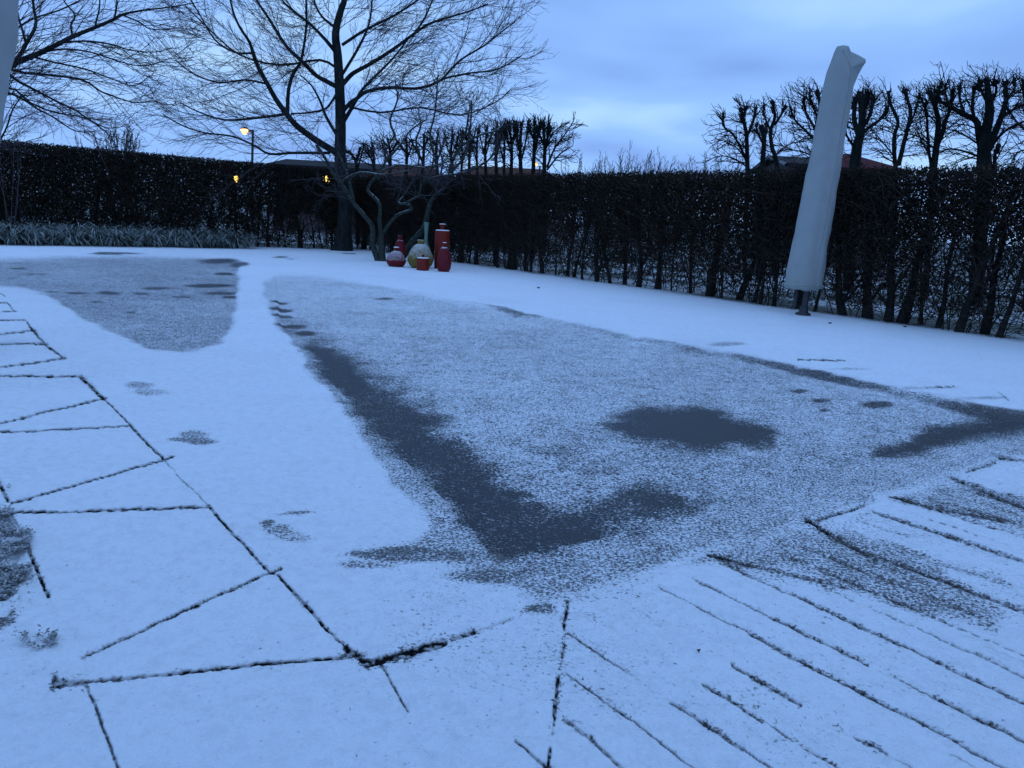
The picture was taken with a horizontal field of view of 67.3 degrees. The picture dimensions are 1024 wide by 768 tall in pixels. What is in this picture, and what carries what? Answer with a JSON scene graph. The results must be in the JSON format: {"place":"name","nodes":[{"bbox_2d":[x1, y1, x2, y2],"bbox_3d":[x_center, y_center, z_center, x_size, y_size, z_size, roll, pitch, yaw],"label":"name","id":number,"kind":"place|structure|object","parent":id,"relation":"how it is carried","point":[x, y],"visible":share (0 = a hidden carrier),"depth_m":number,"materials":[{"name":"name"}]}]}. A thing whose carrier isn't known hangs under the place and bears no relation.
{"place":"outdoors","nodes":[
{"label":"outdoors","id":0,"kind":"place"},
{"bbox_2d":[0,0,223,180],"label":"bare tree","id":1,"kind":"object","parent":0,"point":[20,58],"visible":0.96,"depth_m":10.26,"materials":[{"name":"brown plant"}]},
{"bbox_2d":[0,294,566,767],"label":"paving","id":2,"kind":"structure","parent":0,"point":[174,608],"depth_m":2.30,"materials":[{"name":"white snow"}]},
{"bbox_2d":[0,0,18,139],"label":"covered parasol","id":3,"kind":"object","parent":2,"relation":"on","point":[9,25],"visible":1,"depth_m":5.85,"materials":[{"name":"fabric"}]},
{"bbox_2d":[0,483,58,648],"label":"ground cover","id":4,"kind":"object","parent":2,"relation":"on","point":[6,578],"visible":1,"depth_m":2.69,"materials":[{"name":"grey plant"}]},
{"bbox_2d":[0,253,1023,568],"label":"pool ice","id":5,"kind":"structure","parent":0,"point":[540,441],"depth_m":5.86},
{"bbox_2d":[0,242,1023,664],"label":"terrace","id":6,"kind":"structure","parent":0,"point":[280,466],"depth_m":4.67,"materials":[{"name":"stone"}]},
{"bbox_2d":[0,116,24,225],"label":"bare bush","id":7,"kind":"object","parent":6,"relation":"on","point":[18,176],"visible":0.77,"depth_m":19.71,"materials":[{"name":"brown plant"}]},
{"bbox_2d":[0,148,30,223],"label":"bare bush","id":8,"kind":"object","parent":6,"relation":"on","point":[16,195],"visible":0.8,"depth_m":20.65,"materials":[{"name":"brown plant"}]},
{"bbox_2d":[0,228,31,243],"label":"grass clump","id":9,"kind":"object","parent":6,"relation":"on","point":[3,241],"visible":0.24,"depth_m":19.22,"materials":[{"name":"green plant"}]},
{"bbox_2d":[0,219,38,227],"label":"grass clump","id":10,"kind":"object","parent":6,"relation":"on","point":[4,222],"visible":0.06,"depth_m":20.08,"materials":[{"name":"green plant"}]},
{"bbox_2d":[0,223,46,245],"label":"grass clump","id":11,"kind":"object","parent":6,"relation":"on","point":[11,233],"visible":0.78,"depth_m":19.04,"materials":[{"name":"green plant"}]},
{"bbox_2d":[1,224,50,244],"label":"grass clump","id":12,"kind":"object","parent":6,"relation":"on","point":[24,237],"visible":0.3,"depth_m":19.30,"materials":[{"name":"green plant"}]},
{"bbox_2d":[0,225,64,244],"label":"grass clump","id":13,"kind":"object","parent":6,"relation":"on","point":[36,240],"visible":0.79,"depth_m":19.23,"materials":[{"name":"green plant"}]},
{"bbox_2d":[15,222,63,241],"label":"grass clump","id":14,"kind":"object","parent":6,"relation":"on","point":[37,227],"visible":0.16,"depth_m":19.94,"materials":[{"name":"green plant"}]},
{"bbox_2d":[23,221,71,229],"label":"grass clump","id":15,"kind":"object","parent":6,"relation":"on","point":[49,223],"visible":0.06,"depth_m":20.71,"materials":[{"name":"green plant"}]},
{"bbox_2d":[19,223,78,244],"bbox_3d":[-12.087,-3.926,20.048,1.714,0.548,1.706,-6,15,-36],"label":"grass clump","id":16,"kind":"object","parent":6,"relation":"on","point":[56,228],"visible":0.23,"depth_m":19.79,"materials":[{"name":"green plant"}]},
{"bbox_2d":[29,229,86,244],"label":"grass clump","id":17,"kind":"object","parent":6,"relation":"on","point":[52,241],"visible":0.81,"depth_m":19.66,"materials":[{"name":"green plant"}]},
{"bbox_2d":[41,224,88,243],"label":"grass clump","id":18,"kind":"object","parent":6,"relation":"on","point":[65,229],"visible":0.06,"depth_m":20.55,"materials":[{"name":"green plant"}]},
{"bbox_2d":[41,225,107,245],"bbox_3d":[-11.745,-3.950,20.391,1.978,0.486,1.854,8,13,22],"label":"grass clump","id":19,"kind":"object","parent":6,"relation":"on","point":[69,236],"visible":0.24,"depth_m":20.08,"materials":[{"name":"green plant"}]},
{"bbox_2d":[48,228,102,245],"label":"grass clump","id":20,"kind":"object","parent":6,"relation":"on","point":[75,234],"visible":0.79,"depth_m":19.89,"materials":[{"name":"green plant"}]},
{"bbox_2d":[50,220,102,243],"bbox_3d":[-11.697,-4.090,20.785,1.811,0.599,1.917,10,14,28],"label":"grass clump","id":21,"kind":"object","parent":6,"relation":"on","point":[82,227],"visible":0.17,"depth_m":20.62,"materials":[{"name":"green plant"}]},
{"bbox_2d":[64,227,115,245],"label":"grass clump","id":22,"kind":"object","parent":6,"relation":"on","point":[89,237],"visible":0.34,"depth_m":20.38,"materials":[{"name":"green plant"}]},
{"bbox_2d":[69,225,120,245],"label":"grass clump","id":23,"kind":"object","parent":6,"relation":"on","point":[96,233],"visible":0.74,"depth_m":20.25,"materials":[{"name":"green plant"}]},
{"bbox_2d":[74,223,125,245],"bbox_3d":[-11.391,-4.158,21.214,1.766,0.583,1.869,2,12,-4],"label":"grass clump","id":24,"kind":"object","parent":6,"relation":"on","point":[98,227],"visible":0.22,"depth_m":21.05,"materials":[{"name":"green plant"}]},
{"bbox_2d":[91,229,144,246],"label":"grass clump","id":25,"kind":"object","parent":6,"relation":"on","point":[112,240],"visible":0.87,"depth_m":20.48,"materials":[{"name":"green plant"}]},
{"bbox_2d":[94,229,143,245],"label":"grass clump","id":26,"kind":"object","parent":6,"relation":"on","point":[116,236],"visible":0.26,"depth_m":20.69,"materials":[{"name":"green plant"}]},
{"bbox_2d":[102,224,144,244],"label":"grass clump","id":27,"kind":"object","parent":6,"relation":"on","point":[124,230],"visible":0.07,"depth_m":21.38,"materials":[{"name":"green plant"}]},
{"bbox_2d":[107,223,152,233],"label":"grass clump","id":28,"kind":"object","parent":6,"relation":"on","point":[129,228],"visible":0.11,"depth_m":21.86,"materials":[{"name":"green plant"}]},
{"bbox_2d":[105,229,154,246],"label":"grass clump","id":29,"kind":"object","parent":6,"relation":"on","point":[132,235],"visible":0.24,"depth_m":21.12,"materials":[{"name":"green plant"}]},
{"bbox_2d":[117,231,154,245],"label":"grass clump","id":30,"kind":"object","parent":6,"relation":"on","point":[134,241],"visible":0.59,"depth_m":20.94,"materials":[{"name":"green plant"}]},
{"bbox_2d":[127,230,174,246],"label":"grass clump","id":31,"kind":"object","parent":6,"relation":"on","point":[151,238],"visible":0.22,"depth_m":21.43,"materials":[{"name":"green plant"}]},
{"bbox_2d":[126,229,177,246],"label":"grass clump","id":32,"kind":"object","parent":6,"relation":"on","point":[148,237],"visible":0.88,"depth_m":21.11,"materials":[{"name":"green plant"}]},
{"bbox_2d":[135,224,178,244],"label":"grass clump","id":33,"kind":"object","parent":6,"relation":"on","point":[156,229],"visible":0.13,"depth_m":21.98,"materials":[{"name":"green plant"}]},
{"bbox_2d":[138,226,193,245],"bbox_3d":[-9.974,-4.220,21.939,1.752,0.549,1.840,2,12,-4],"label":"grass clump","id":34,"kind":"object","parent":6,"relation":"on","point":[159,231],"visible":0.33,"depth_m":21.67,"materials":[{"name":"green plant"}]},
{"bbox_2d":[155,233,192,246],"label":"grass clump","id":35,"kind":"object","parent":6,"relation":"on","point":[171,237],"visible":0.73,"depth_m":21.57,"materials":[{"name":"green plant"}]},
{"bbox_2d":[156,227,198,246],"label":"grass clump","id":36,"kind":"object","parent":6,"relation":"on","point":[177,233],"visible":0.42,"depth_m":21.83,"materials":[{"name":"green plant"}]},
{"bbox_2d":[169,233,209,247],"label":"grass clump","id":37,"kind":"object","parent":6,"relation":"on","point":[192,241],"visible":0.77,"depth_m":21.76,"materials":[{"name":"green plant"}]},
{"bbox_2d":[165,227,228,248],"bbox_3d":[-9.212,-4.276,22.413,1.976,0.540,1.883,2,12,-7],"label":"grass clump","id":38,"kind":"object","parent":6,"relation":"on","point":[206,232],"visible":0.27,"depth_m":22.21,"materials":[{"name":"green plant"}]},
{"bbox_2d":[191,233,228,247],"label":"grass clump","id":39,"kind":"object","parent":6,"relation":"on","point":[210,243],"visible":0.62,"depth_m":22.11,"materials":[{"name":"green plant"}]},
{"bbox_2d":[188,227,245,246],"bbox_3d":[-8.898,-4.403,22.962,1.810,0.590,1.819,-7,15,-38],"label":"grass clump","id":40,"kind":"object","parent":6,"relation":"on","point":[218,232],"visible":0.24,"depth_m":22.70,"materials":[{"name":"green plant"}]},
{"bbox_2d":[196,231,250,247],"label":"grass clump","id":41,"kind":"object","parent":6,"relation":"on","point":[220,245],"visible":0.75,"depth_m":22.39,"materials":[{"name":"green plant"}]},
{"bbox_2d":[215,232,249,246],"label":"grass clump","id":42,"kind":"object","parent":6,"relation":"on","point":[233,243],"visible":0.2,"depth_m":23.09,"materials":[{"name":"green plant"}]},
{"bbox_2d":[203,230,263,248],"bbox_3d":[-8.242,-4.325,22.915,1.973,0.527,1.879,2,12,-5],"label":"grass clump","id":43,"kind":"object","parent":6,"relation":"on","point":[237,242],"visible":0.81,"depth_m":22.76,"materials":[{"name":"green plant"}]},
{"bbox_2d":[386,247,405,266],"bbox_3d":[-2.817,-3.099,18.712,0.484,0.477,0.484,3,12,0],"label":"squat vase","id":44,"kind":"object","parent":6,"relation":"on","point":[395,257],"visible":1,"depth_m":18.57,"materials":[{"name":"ceramic"}]},
{"bbox_2d":[394,235,404,256],"bbox_3d":[-3.071,-3.732,21.095,0.300,0.681,0.300,3,12,0],"label":"bottle vase","id":45,"kind":"object","parent":6,"relation":"on","point":[400,243],"visible":0.68,"depth_m":20.98,"materials":[{"name":"ceramic"}]},
{"bbox_2d":[288,42,543,260],"bbox_3d":[-2.617,-5.948,19.901,6.038,5.622,4.273,-2,13,-21],"label":"gnarled tree","id":46,"kind":"object","parent":6,"relation":"on","point":[379,255],"visible":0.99,"depth_m":19.85,"materials":[{"name":"brown plant"}]},
{"bbox_2d":[407,240,432,267],"bbox_3d":[-2.212,-3.150,18.628,0.628,0.674,0.628,3,12,0],"label":"round vase","id":47,"kind":"object","parent":6,"relation":"on","point":[420,248],"visible":0.86,"depth_m":18.44,"materials":[{"name":"ceramic"}]},
{"bbox_2d":[416,254,428,270],"bbox_3d":[-2.082,-2.841,17.962,0.304,0.366,0.304,3,12,0],"label":"lidded jar","id":48,"kind":"object","parent":6,"relation":"on","point":[422,263],"visible":1,"depth_m":17.86,"materials":[{"name":"ceramic"}]},
{"bbox_2d":[424,222,430,250],"bbox_3d":[-2.347,-3.872,21.008,0.290,1.068,0.290,3,12,0],"label":"long neck bottle","id":49,"kind":"object","parent":6,"relation":"on","point":[426,225],"visible":0.4,"depth_m":20.92,"materials":[{"name":"ceramic"}]},
{"bbox_2d":[434,224,449,268],"bbox_3d":[-1.714,-3.365,18.805,0.358,1.090,0.358,3,12,0],"label":"cylinder vase","id":50,"kind":"object","parent":6,"relation":"on","point":[442,235],"visible":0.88,"depth_m":18.64,"materials":[{"name":"ceramic"}]},
{"bbox_2d":[437,242,450,271],"bbox_3d":[-1.576,-2.958,17.896,0.344,0.674,0.344,3,12,0],"label":"bottle vase","id":51,"kind":"object","parent":6,"relation":"on","point":[444,261],"visible":1,"depth_m":17.79,"materials":[{"name":"ceramic"}]},
{"bbox_2d":[784,45,865,315],"bbox_3d":[4.934,-3.157,12.205,0.800,4.151,0.414,3,12,0],"label":"covered parasol","id":52,"kind":"object","parent":6,"relation":"on","point":[806,268],"visible":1,"depth_m":12.05,"materials":[{"name":"fabric"}]},
{"bbox_2d":[1,0,1023,245],"label":"sky","id":53,"kind":"structure","parent":0,"point":[647,74],"materials":[{"name":"blue"}]},
{"bbox_2d":[7,193,1022,281],"bbox_3d":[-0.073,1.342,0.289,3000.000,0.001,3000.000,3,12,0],"label":"ground","id":54,"kind":"structure","parent":0,"point":[569,243],"depth_m":45.14,"materials":[{"name":"white snow"}]},
{"bbox_2d":[74,136,110,198],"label":"poplar","id":55,"kind":"object","parent":54,"relation":"on","point":[82,150],"visible":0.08,"depth_m":59.75,"materials":[{"name":"plant"}]},
{"bbox_2d":[92,130,116,205],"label":"poplar","id":56,"kind":"object","parent":54,"relation":"on","point":[108,145],"visible":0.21,"depth_m":59.90,"materials":[{"name":"plant"}]},
{"bbox_2d":[109,119,141,180],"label":"poplar","id":57,"kind":"object","parent":54,"relation":"on","point":[127,138],"visible":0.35,"depth_m":59.53,"materials":[{"name":"plant"}]},
{"bbox_2d":[240,127,253,210],"bbox_3d":[-13.354,-10.330,38.807,0.651,5.019,0.425,8,13,22],"label":"street lamp","id":58,"kind":"object","parent":54,"relation":"on","point":[252,150],"visible":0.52,"depth_m":38.41,"materials":[{"name":"metal"}]},
{"bbox_2d":[266,159,388,233],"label":"house","id":59,"kind":"structure","parent":54,"relation":"on","point":[305,163],"depth_m":43.18,"materials":[{"name":"brick"}]},
{"bbox_2d":[368,164,439,235],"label":"house","id":60,"kind":"structure","parent":54,"relation":"on","point":[393,171],"depth_m":39.61,"materials":[{"name":"brick"}]},
{"bbox_2d":[455,166,550,244],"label":"house","id":61,"kind":"structure","parent":54,"relation":"on","point":[491,171],"depth_m":38.24,"materials":[{"name":"brick"}]},
{"bbox_2d":[555,153,582,239],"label":"bare bush","id":62,"kind":"object","parent":54,"relation":"on","point":[577,171],"visible":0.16,"depth_m":52.95,"materials":[{"name":"brown plant"}]},
{"bbox_2d":[561,158,602,239],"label":"bare bush","id":63,"kind":"object","parent":54,"relation":"on","point":[586,171],"visible":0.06,"depth_m":53.67,"materials":[{"name":"brown plant"}]},
{"bbox_2d":[590,151,610,233],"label":"sapling","id":64,"kind":"object","parent":54,"relation":"on","point":[599,168],"visible":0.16,"depth_m":52.63,"materials":[{"name":"brown plant"}]},
{"bbox_2d":[578,142,653,236],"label":"bare bush","id":65,"kind":"object","parent":54,"relation":"on","point":[629,163],"visible":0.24,"depth_m":48.16,"materials":[{"name":"brown plant"}]},
{"bbox_2d":[600,151,641,234],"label":"bare bush","id":66,"kind":"object","parent":54,"relation":"on","point":[618,170],"visible":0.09,"depth_m":53.96,"materials":[{"name":"brown plant"}]},
{"bbox_2d":[629,156,698,240],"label":"bare bush","id":67,"kind":"object","parent":54,"relation":"on","point":[669,170],"visible":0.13,"depth_m":53.90,"materials":[{"name":"brown plant"}]},
{"bbox_2d":[648,146,693,233],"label":"bare bush","id":68,"kind":"object","parent":54,"relation":"on","point":[654,163],"visible":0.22,"depth_m":53.83,"materials":[{"name":"brown plant"}]},
{"bbox_2d":[648,158,698,227],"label":"bare bush","id":69,"kind":"object","parent":54,"relation":"on","point":[678,172],"visible":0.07,"depth_m":53.45,"materials":[{"name":"brown plant"}]},
{"bbox_2d":[683,156,721,244],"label":"bare bush","id":70,"kind":"object","parent":54,"relation":"on","point":[701,170],"visible":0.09,"depth_m":54.57,"materials":[{"name":"brown plant"}]},
{"bbox_2d":[696,153,741,241],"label":"bare bush","id":71,"kind":"object","parent":54,"relation":"on","point":[714,172],"visible":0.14,"depth_m":53.40,"materials":[{"name":"brown plant"}]},
{"bbox_2d":[703,153,751,242],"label":"bare bush","id":72,"kind":"object","parent":54,"relation":"on","point":[728,167],"visible":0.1,"depth_m":53.65,"materials":[{"name":"brown plant"}]},
{"bbox_2d":[750,155,808,263],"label":"house","id":73,"kind":"structure","parent":54,"relation":"on","point":[786,162],"depth_m":35.50,"materials":[{"name":"brick"}]},
{"bbox_2d":[806,154,903,268],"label":"house","id":74,"kind":"structure","parent":54,"relation":"on","point":[871,163],"depth_m":33.38,"materials":[{"name":"brick"}]},
{"bbox_2d":[144,236,1023,340],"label":"lawn","id":75,"kind":"structure","parent":0,"point":[930,323],"depth_m":16.89,"materials":[{"name":"white plant"}]},
{"bbox_2d":[0,139,358,248],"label":"hedge","id":76,"kind":"object","parent":75,"relation":"on","point":[61,178],"visible":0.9,"depth_m":22.43,"materials":[{"name":"green plant"}]},
{"bbox_2d":[103,0,558,250],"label":"bare tree","id":77,"kind":"object","parent":75,"relation":"on","point":[343,241],"visible":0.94,"depth_m":23.34,"materials":[{"name":"brown plant"}]},
{"bbox_2d":[346,141,370,243],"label":"pollarded tree","id":78,"kind":"object","parent":75,"relation":"on","point":[358,155],"visible":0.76,"depth_m":28.99,"materials":[{"name":"brown plant"}]},
{"bbox_2d":[348,135,382,175],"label":"pollarded tree","id":79,"kind":"object","parent":75,"relation":"on","point":[368,153],"visible":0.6,"depth_m":29.40,"materials":[{"name":"brown plant"}]},
{"bbox_2d":[371,131,411,175],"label":"pollarded tree","id":80,"kind":"object","parent":75,"relation":"on","point":[382,152],"visible":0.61,"depth_m":31.27,"materials":[{"name":"brown plant"}]},
{"bbox_2d":[386,130,421,230],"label":"pollarded tree","id":81,"kind":"object","parent":75,"relation":"on","point":[406,154],"visible":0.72,"depth_m":31.19,"materials":[{"name":"brown plant"}]},
{"bbox_2d":[402,128,432,236],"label":"pollarded tree","id":82,"kind":"object","parent":75,"relation":"on","point":[423,153],"visible":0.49,"depth_m":31.65,"materials":[{"name":"brown plant"}]},
{"bbox_2d":[418,126,453,228],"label":"pollarded tree","id":83,"kind":"object","parent":75,"relation":"on","point":[427,138],"visible":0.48,"depth_m":29.43,"materials":[{"name":"brown plant"}]},
{"bbox_2d":[437,123,459,249],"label":"pollarded tree","id":84,"kind":"object","parent":75,"relation":"on","point":[451,152],"visible":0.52,"depth_m":28.40,"materials":[{"name":"brown plant"}]},
{"bbox_2d":[445,129,477,174],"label":"pollarded tree","id":85,"kind":"object","parent":75,"relation":"on","point":[459,139],"visible":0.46,"depth_m":27.53,"materials":[{"name":"brown plant"}]},
{"bbox_2d":[454,123,485,245],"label":"pollarded tree","id":86,"kind":"object","parent":75,"relation":"on","point":[470,147],"visible":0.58,"depth_m":27.35,"materials":[{"name":"brown plant"}]},
{"bbox_2d":[463,122,483,174],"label":"pollarded tree","id":87,"kind":"object","parent":75,"relation":"on","point":[475,146],"visible":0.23,"depth_m":29.74,"materials":[{"name":"brown plant"}]},
{"bbox_2d":[476,121,494,249],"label":"pollarded tree","id":88,"kind":"object","parent":75,"relation":"on","point":[484,153],"visible":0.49,"depth_m":29.94,"materials":[{"name":"brown plant"}]},
{"bbox_2d":[483,119,511,248],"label":"pollarded tree","id":89,"kind":"object","parent":75,"relation":"on","point":[503,131],"visible":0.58,"depth_m":28.62,"materials":[{"name":"brown plant"}]},
{"bbox_2d":[486,116,518,250],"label":"pollarded tree","id":90,"kind":"object","parent":75,"relation":"on","point":[503,151],"visible":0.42,"depth_m":29.08,"materials":[{"name":"brown plant"}]},
{"bbox_2d":[499,117,524,179],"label":"pollarded tree","id":91,"kind":"object","parent":75,"relation":"on","point":[510,155],"visible":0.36,"depth_m":29.80,"materials":[{"name":"brown plant"}]},
{"bbox_2d":[506,114,532,250],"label":"pollarded tree","id":92,"kind":"object","parent":75,"relation":"on","point":[520,155],"visible":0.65,"depth_m":29.44,"materials":[{"name":"brown plant"}]},
{"bbox_2d":[522,113,545,253],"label":"pollarded tree","id":93,"kind":"object","parent":75,"relation":"on","point":[533,159],"visible":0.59,"depth_m":28.09,"materials":[{"name":"brown plant"}]},
{"bbox_2d":[515,112,587,253],"bbox_3d":[1.317,-7.235,27.652,2.596,5.233,2.408,3,12,0],"label":"pollarded tree","id":94,"kind":"object","parent":75,"relation":"on","point":[545,141],"visible":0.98,"depth_m":27.41,"materials":[{"name":"brown plant"}]},
{"bbox_2d":[351,150,1023,337],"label":"hedge","id":95,"kind":"object","parent":75,"relation":"on","point":[465,222],"visible":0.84,"depth_m":14.16,"materials":[{"name":"green plant"}]},
{"bbox_2d":[694,94,770,274],"bbox_3d":[5.984,-5.449,21.362,2.095,4.890,1.874,3,12,0],"label":"pollarded tree","id":96,"kind":"object","parent":75,"relation":"on","point":[741,121],"visible":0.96,"depth_m":20.84,"materials":[{"name":"brown plant"}]},
{"bbox_2d":[748,116,781,278],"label":"pollarded tree","id":97,"kind":"object","parent":75,"relation":"on","point":[764,136],"visible":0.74,"depth_m":20.58,"materials":[{"name":"brown plant"}]},
{"bbox_2d":[737,92,812,281],"bbox_3d":[7.149,-5.186,20.569,2.320,4.832,1.290,-1,13,-18],"label":"pollarded tree","id":98,"kind":"object","parent":75,"relation":"on","point":[774,121],"visible":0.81,"depth_m":19.99,"materials":[{"name":"brown plant"}]},
{"bbox_2d":[756,76,822,170],"bbox_3d":[7.168,-5.045,19.254,2.532,5.115,1.832,1,12,-10],"label":"pollarded tree","id":99,"kind":"object","parent":75,"relation":"on","point":[810,98],"visible":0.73,"depth_m":18.85,"materials":[{"name":"brown plant"}]},
{"bbox_2d":[842,75,913,290],"bbox_3d":[8.031,-4.657,18.293,2.156,4.866,1.703,-7,16,-39],"label":"pollarded tree","id":100,"kind":"object","parent":75,"relation":"on","point":[859,97],"visible":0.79,"depth_m":18.03,"materials":[{"name":"brown plant"}]},
{"bbox_2d":[846,76,944,291],"bbox_3d":[8.544,-4.417,17.397,2.500,4.813,1.868,3,12,0],"label":"pollarded tree","id":101,"kind":"object","parent":75,"relation":"on","point":[889,97],"visible":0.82,"depth_m":17.08,"materials":[{"name":"brown plant"}]},
{"bbox_2d":[886,76,982,299],"bbox_3d":[8.680,-4.164,16.691,2.153,4.636,1.994,3,12,0],"label":"pollarded tree","id":102,"kind":"object","parent":75,"relation":"on","point":[926,146],"visible":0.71,"depth_m":16.47,"materials":[{"name":"brown plant"}]},
{"bbox_2d":[914,60,1023,305],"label":"pollarded tree","id":103,"kind":"object","parent":75,"relation":"on","point":[986,146],"visible":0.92,"depth_m":15.61,"materials":[{"name":"brown plant"}]},
{"bbox_2d":[968,67,1023,306],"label":"pollarded tree","id":104,"kind":"object","parent":75,"relation":"on","point":[1012,116],"visible":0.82,"depth_m":15.12,"materials":[{"name":"brown plant"}]},
{"bbox_2d":[548,457,1023,767],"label":"deck","id":105,"kind":"structure","parent":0,"point":[888,632],"depth_m":2.46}
]}

